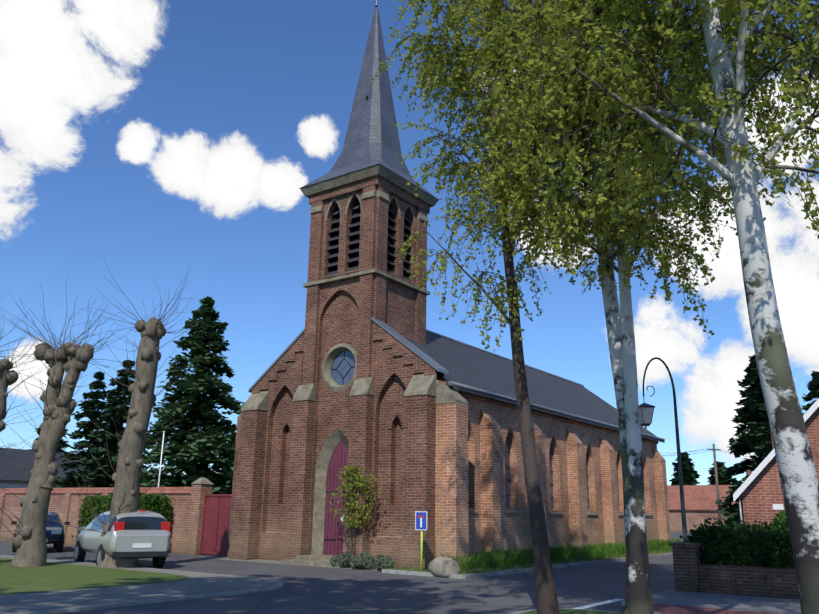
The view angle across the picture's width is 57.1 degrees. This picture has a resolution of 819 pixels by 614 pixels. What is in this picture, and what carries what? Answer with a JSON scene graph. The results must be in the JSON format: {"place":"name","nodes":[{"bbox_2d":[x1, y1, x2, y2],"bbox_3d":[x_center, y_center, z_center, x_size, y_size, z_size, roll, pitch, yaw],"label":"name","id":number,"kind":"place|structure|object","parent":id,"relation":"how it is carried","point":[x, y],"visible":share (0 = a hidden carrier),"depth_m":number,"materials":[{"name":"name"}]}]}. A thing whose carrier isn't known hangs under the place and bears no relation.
{"place":"outdoors","nodes":[
{"label":"outdoors","id":0,"kind":"place"},
{"bbox_2d":[0,533,691,613],"bbox_3d":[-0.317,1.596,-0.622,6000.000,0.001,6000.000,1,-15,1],"label":"road","id":1,"kind":"structure","parent":0,"point":[313,590],"depth_m":17.05,"materials":[{"name":"grey asphalt"}]},
{"bbox_2d":[0,358,18,431],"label":"pollarded tree trunk","id":2,"kind":"object","parent":1,"relation":"on","point":[6,382],"visible":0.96,"depth_m":25.83,"materials":[{"name":"brown plant"}]},
{"bbox_2d":[0,329,59,489],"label":"bare tree branches","id":3,"kind":"object","parent":2,"relation":"attached to","point":[8,363],"visible":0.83,"depth_m":25.96,"materials":[{"name":"brown wood"}]},
{"bbox_2d":[14,512,63,543],"bbox_3d":[-14.622,8.701,29.781,1.702,1.199,4.000,9,-17,-26],"label":"car","id":4,"kind":"object","parent":1,"relation":"on","point":[53,525],"visible":0.44,"depth_m":28.79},
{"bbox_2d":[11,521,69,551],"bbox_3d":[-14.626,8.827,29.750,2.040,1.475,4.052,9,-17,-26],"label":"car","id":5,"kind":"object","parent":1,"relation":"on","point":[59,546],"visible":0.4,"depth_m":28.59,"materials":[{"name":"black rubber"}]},
{"bbox_2d":[27,428,69,452],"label":"conifer tree","id":6,"kind":"object","parent":1,"relation":"on","point":[63,444],"depth_m":59.14,"materials":[{"name":"green plant"}]},
{"bbox_2d":[10,342,93,566],"bbox_3d":[-10.556,4.211,22.058,1.801,6.638,1.143,3,-15,-8],"label":"pollarded tree trunk","id":7,"kind":"object","parent":1,"relation":"on","point":[29,542],"visible":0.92,"depth_m":21.89,"materials":[{"name":"brown plant"}]},
{"bbox_2d":[0,275,150,539],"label":"bare tree branches","id":8,"kind":"object","parent":7,"relation":"attached to","point":[54,343],"visible":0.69,"depth_m":22.51,"materials":[{"name":"brown plant"}]},
{"bbox_2d":[0,447,141,487],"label":"white house","id":9,"kind":"structure","parent":1,"relation":"on","point":[13,476],"depth_m":50.77,"materials":[{"name":"stone"}]},
{"bbox_2d":[53,371,109,487],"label":"conifer tree","id":10,"kind":"object","parent":1,"relation":"on","point":[89,413],"depth_m":49.28,"materials":[{"name":"green plant"}]},
{"bbox_2d":[77,360,154,487],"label":"conifer tree","id":11,"kind":"object","parent":1,"relation":"on","point":[116,397],"depth_m":44.08,"materials":[{"name":"green plant"}]},
{"bbox_2d":[0,478,231,554],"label":"boundary wall","id":12,"kind":"structure","parent":1,"relation":"on","point":[200,523],"depth_m":29.36,"materials":[{"name":"brick"}]},
{"bbox_2d":[74,510,170,567],"bbox_3d":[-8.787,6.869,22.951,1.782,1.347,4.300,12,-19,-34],"label":"car","id":13,"kind":"object","parent":1,"relation":"on","point":[142,527],"visible":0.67,"depth_m":21.43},
{"bbox_2d":[71,492,174,545],"bbox_3d":[-11.430,8.604,30.055,4.586,2.605,1.734,-10,-18,34],"label":"hedge","id":14,"kind":"object","parent":1,"relation":"on","point":[156,502],"depth_m":29.90,"materials":[{"name":"green plant"}]},
{"bbox_2d":[96,317,165,567],"bbox_3d":[-8.211,3.869,22.347,1.172,7.441,1.247,1,-15,1],"label":"pollarded tree trunk","id":15,"kind":"object","parent":1,"relation":"on","point":[131,443],"visible":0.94,"depth_m":22.10,"materials":[{"name":"brown plant"}]},
{"bbox_2d":[36,255,213,532],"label":"bare tree branches","id":16,"kind":"object","parent":15,"relation":"attached to","point":[160,319],"visible":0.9,"depth_m":22.66,"materials":[{"name":"brown plant"}]},
{"bbox_2d":[0,554,283,613],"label":"green kerb","id":17,"kind":"structure","parent":1,"relation":"on","point":[279,583],"depth_m":14.57,"materials":[{"name":"concrete"}]},
{"bbox_2d":[0,555,276,613],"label":"footpath","id":18,"kind":"structure","parent":17,"relation":"on","point":[198,583],"depth_m":15.22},
{"bbox_2d":[0,558,188,594],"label":"green grass","id":19,"kind":"structure","parent":18,"relation":"on","point":[50,576],"depth_m":17.95,"materials":[{"name":"green plant"}]},
{"bbox_2d":[19,584,283,613],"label":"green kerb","id":20,"kind":"structure","parent":1,"relation":"on","point":[139,603],"depth_m":13.77,"materials":[{"name":"concrete"}]},
{"bbox_2d":[158,431,164,486],"bbox_3d":[-10.983,7.937,32.934,0.088,4.990,0.088,10,-18,-30],"label":"flagpole","id":21,"kind":"object","parent":1,"relation":"on","point":[161,459],"visible":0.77,"depth_m":33.23,"materials":[{"name":"white metal"}]},
{"bbox_2d":[140,296,244,493],"bbox_3d":[-10.283,5.401,36.709,7.890,12.097,7.571,1,-15,1],"label":"conifer tree","id":22,"kind":"object","parent":1,"relation":"on","point":[216,446],"depth_m":35.65,"materials":[{"name":"green plant"}]},
{"bbox_2d":[214,434,235,493],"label":"conifer tree","id":23,"kind":"object","parent":1,"relation":"on","point":[230,459],"depth_m":56.61,"materials":[{"name":"green plant"}]},
{"bbox_2d":[204,557,380,570],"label":"curb","id":24,"kind":"structure","parent":1,"relation":"on","point":[266,561],"depth_m":25.40,"materials":[{"name":"grey concrete"}]},
{"bbox_2d":[329,551,354,567],"bbox_3d":[-2.058,7.823,23.364,0.749,0.516,0.651,-10,-18,34],"label":"lavender shrub","id":25,"kind":"object","parent":24,"relation":"on","point":[344,558],"visible":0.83,"depth_m":23.21,"materials":[{"name":"green plant"}]},
{"bbox_2d":[321,465,388,556],"bbox_3d":[-1.870,6.608,23.935,2.705,3.150,1.453,-24,-29,58],"label":"shrub","id":26,"kind":"object","parent":24,"relation":"on","point":[352,470],"depth_m":23.80,"materials":[{"name":"green plant"}]},
{"bbox_2d":[349,552,375,568],"bbox_3d":[-1.383,7.670,22.760,0.807,0.530,0.727,6,-16,-17],"label":"lavender shrub","id":27,"kind":"object","parent":24,"relation":"on","point":[364,560],"visible":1,"depth_m":22.64,"materials":[{"name":"green plant"}]},
{"bbox_2d":[373,555,395,570],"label":"lavender shrub","id":28,"kind":"object","parent":24,"relation":"on","point":[380,562],"visible":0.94,"depth_m":22.22,"materials":[{"name":"green plant"}]},
{"bbox_2d":[415,511,426,570],"bbox_3d":[0.340,6.669,21.307,0.380,1.720,0.087,-7,-17,27],"label":"dead end sign","id":29,"kind":"object","parent":1,"relation":"on","point":[421,520],"visible":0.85,"depth_m":21.39,"materials":[{"name":"blue"}]},
{"bbox_2d":[428,557,459,577],"bbox_3d":[0.979,7.130,20.683,0.932,0.524,0.698,-10,-18,34],"label":"boulder","id":30,"kind":"object","parent":1,"relation":"on","point":[444,567],"visible":0.81,"depth_m":20.41,"materials":[{"name":"beige stone"}]},
{"bbox_2d":[227,0,671,568],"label":"church","id":31,"kind":"structure","parent":1,"relation":"on","point":[369,372],"depth_m":26.86,"materials":[{"name":"brick"}]},
{"bbox_2d":[361,0,634,613],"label":"birch tree","id":32,"kind":"object","parent":1,"relation":"on","point":[457,43],"depth_m":14.25,"materials":[{"name":"green plant"}]},
{"bbox_2d":[382,553,672,578],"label":"sidewalk","id":33,"kind":"structure","parent":1,"relation":"on","point":[495,573],"depth_m":21.59,"materials":[{"name":"grey concrete"}]},
{"bbox_2d":[387,552,672,574],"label":"side kerb","id":34,"kind":"structure","parent":33,"relation":"on","point":[521,568],"depth_m":22.33,"materials":[{"name":"grey concrete"}]},
{"bbox_2d":[572,599,623,608],"bbox_3d":[3.681,5.854,14.826,0.180,0.001,2.650,-10,-18,34],"label":"white line","id":35,"kind":"object","parent":1,"relation":"on","point":[597,604],"visible":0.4,"depth_m":14.82,"materials":[{"name":"white paint"}]},
{"bbox_2d":[409,0,818,613],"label":"birch tree","id":36,"kind":"object","parent":1,"relation":"on","point":[644,15],"depth_m":12.57,"materials":[{"name":"green plant"}]},
{"bbox_2d":[621,601,661,613],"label":"pavement kerb side","id":37,"kind":"structure","parent":1,"relation":"on","point":[622,603],"depth_m":14.64,"materials":[{"name":"grey concrete"}]},
{"bbox_2d":[669,452,700,484],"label":"pine tree","id":38,"kind":"object","parent":1,"relation":"on","point":[690,474],"visible":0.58,"depth_m":115.84,"materials":[{"name":"green plant"}]},
{"bbox_2d":[664,444,751,525],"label":"utility pole","id":39,"kind":"object","parent":1,"relation":"on","point":[716,481],"visible":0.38,"depth_m":57.95,"materials":[{"name":"brown wood"}]},
{"bbox_2d":[707,461,737,484],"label":"pine tree","id":40,"kind":"object","parent":1,"relation":"on","point":[721,480],"visible":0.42,"depth_m":113.71,"materials":[{"name":"green plant"}]},
{"bbox_2d":[679,517,775,565],"bbox_3d":[11.262,7.279,22.881,1.678,1.687,15.896,-10,-18,34],"label":"garden hedge","id":41,"kind":"object","parent":1,"relation":"on","point":[728,536],"visible":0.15,"depth_m":16.95,"materials":[{"name":"green plant"}]},
{"bbox_2d":[688,517,795,580],"bbox_3d":[14.142,4.429,12.289,18.679,1.671,1.735,-10,-18,34],"label":"garden hedge","id":42,"kind":"object","parent":1,"relation":"on","point":[754,538],"visible":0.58,"depth_m":16.59,"materials":[{"name":"green plant"}]},
{"bbox_2d":[714,354,772,526],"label":"conifer tree","id":43,"kind":"object","parent":1,"relation":"on","point":[751,439],"depth_m":44.06,"materials":[{"name":"green plant"}]},
{"bbox_2d":[733,398,818,526],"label":"house","id":44,"kind":"structure","parent":1,"relation":"on","point":[759,491],"depth_m":23.54,"materials":[{"name":"brick"}]},
{"bbox_2d":[738,496,742,523],"bbox_3d":[10.403,7.039,23.524,0.069,2.500,0.080,-6,-17,24],"label":"downspout","id":45,"kind":"object","parent":44,"relation":"attached to","point":[740,508],"depth_m":23.68,"materials":[{"name":"silver metal"}]},
{"bbox_2d":[770,510,789,542],"bbox_3d":[10.079,5.864,19.248,2.105,1.420,2.206,1,-15,1],"label":"garden bush","id":46,"kind":"object","parent":1,"relation":"on","point":[781,520],"visible":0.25,"depth_m":19.12,"materials":[{"name":"green plant"}]},
{"bbox_2d":[801,370,818,414],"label":"conifer tree","id":47,"kind":"object","parent":1,"relation":"on","point":[813,386],"visible":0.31,"depth_m":49.73,"materials":[{"name":"green plant"}]},
{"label":"kerbside verge","id":48,"kind":"structure","parent":1,"relation":"on","visible":0},
{"bbox_2d":[509,608,621,613],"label":"verge kerb","id":49,"kind":"structure","parent":48,"relation":"on","point":[559,608],"depth_m":13.35,"materials":[{"name":"grey concrete"}]},
{"bbox_2d":[518,609,620,613],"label":"verge grass","id":50,"kind":"structure","parent":49,"relation":"on","point":[570,611],"depth_m":13.14,"materials":[{"name":"green plant"}]},
{"bbox_3d":[-12.701,4.021,21.075,1.242,6.374,0.994,1,-15,1],"label":"lime tree trunk","id":51,"kind":"object","parent":1,"relation":"on","visible":0},
{"bbox_2d":[0,294,67,507],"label":"bare tree branches","id":52,"kind":"object","parent":51,"relation":"on","point":[13,357],"visible":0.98,"depth_m":21.79,"materials":[{"name":"brown wood"}]},
{"bbox_2d":[0,0,818,484],"label":"sky","id":53,"kind":"structure","parent":0,"point":[162,140],"materials":[{"name":"blue"}]},
{"bbox_2d":[388,549,672,573],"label":"curb","id":54,"kind":"structure","parent":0,"point":[556,562],"depth_m":23.62,"materials":[{"name":"grey concrete"}]},
{"bbox_2d":[426,550,656,570],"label":"soil","id":55,"kind":"structure","parent":0,"point":[528,563],"depth_m":25.03,"materials":[{"name":"brown soil"}]},
{"bbox_2d":[441,538,682,570],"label":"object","id":56,"kind":"object","parent":55,"relation":"on","point":[498,559],"visible":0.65,"depth_m":26.55,"materials":[{"name":"green plant"}]},
{"bbox_2d":[439,0,818,613],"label":"birch tree","id":57,"kind":"object","parent":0,"point":[801,7],"depth_m":9.16,"materials":[{"name":"green plant"}]},
{"bbox_2d":[667,470,751,532],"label":"house","id":58,"kind":"structure","parent":0,"point":[700,504],"depth_m":79.48,"materials":[{"name":"brick"}]},
{"bbox_2d":[622,590,800,613],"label":"grey pavement","id":59,"kind":"structure","parent":0,"point":[743,603],"depth_m":14.79,"materials":[{"name":"grey concrete"}]},
{"bbox_2d":[653,603,776,613],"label":"red pavement","id":60,"kind":"structure","parent":0,"point":[668,609],"depth_m":13.32,"materials":[{"name":"red brick"}]},
{"label":"pavement","id":61,"kind":"structure","parent":0,"visible":0},
{"bbox_2d":[639,357,687,541],"bbox_3d":[6.294,3.984,18.782,1.140,5.576,0.400,4,-15,-10],"label":"street lamp","id":62,"kind":"object","parent":61,"relation":"on","point":[646,410],"visible":0.88,"depth_m":18.93,"materials":[{"name":"green"}]},
{"bbox_2d":[669,542,799,598],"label":"garden wall","id":63,"kind":"structure","parent":61,"relation":"on","point":[692,573],"depth_m":16.31,"materials":[{"name":"brick"}]},
{"bbox_2d":[721,544,794,568],"bbox_3d":[18.268,6.316,17.923,17.900,1.020,15.050,-10,-18,34],"label":"garden hedge","id":64,"kind":"object","parent":61,"relation":"on","point":[760,557],"visible":0.06,"depth_m":16.37,"materials":[{"name":"green plant"}]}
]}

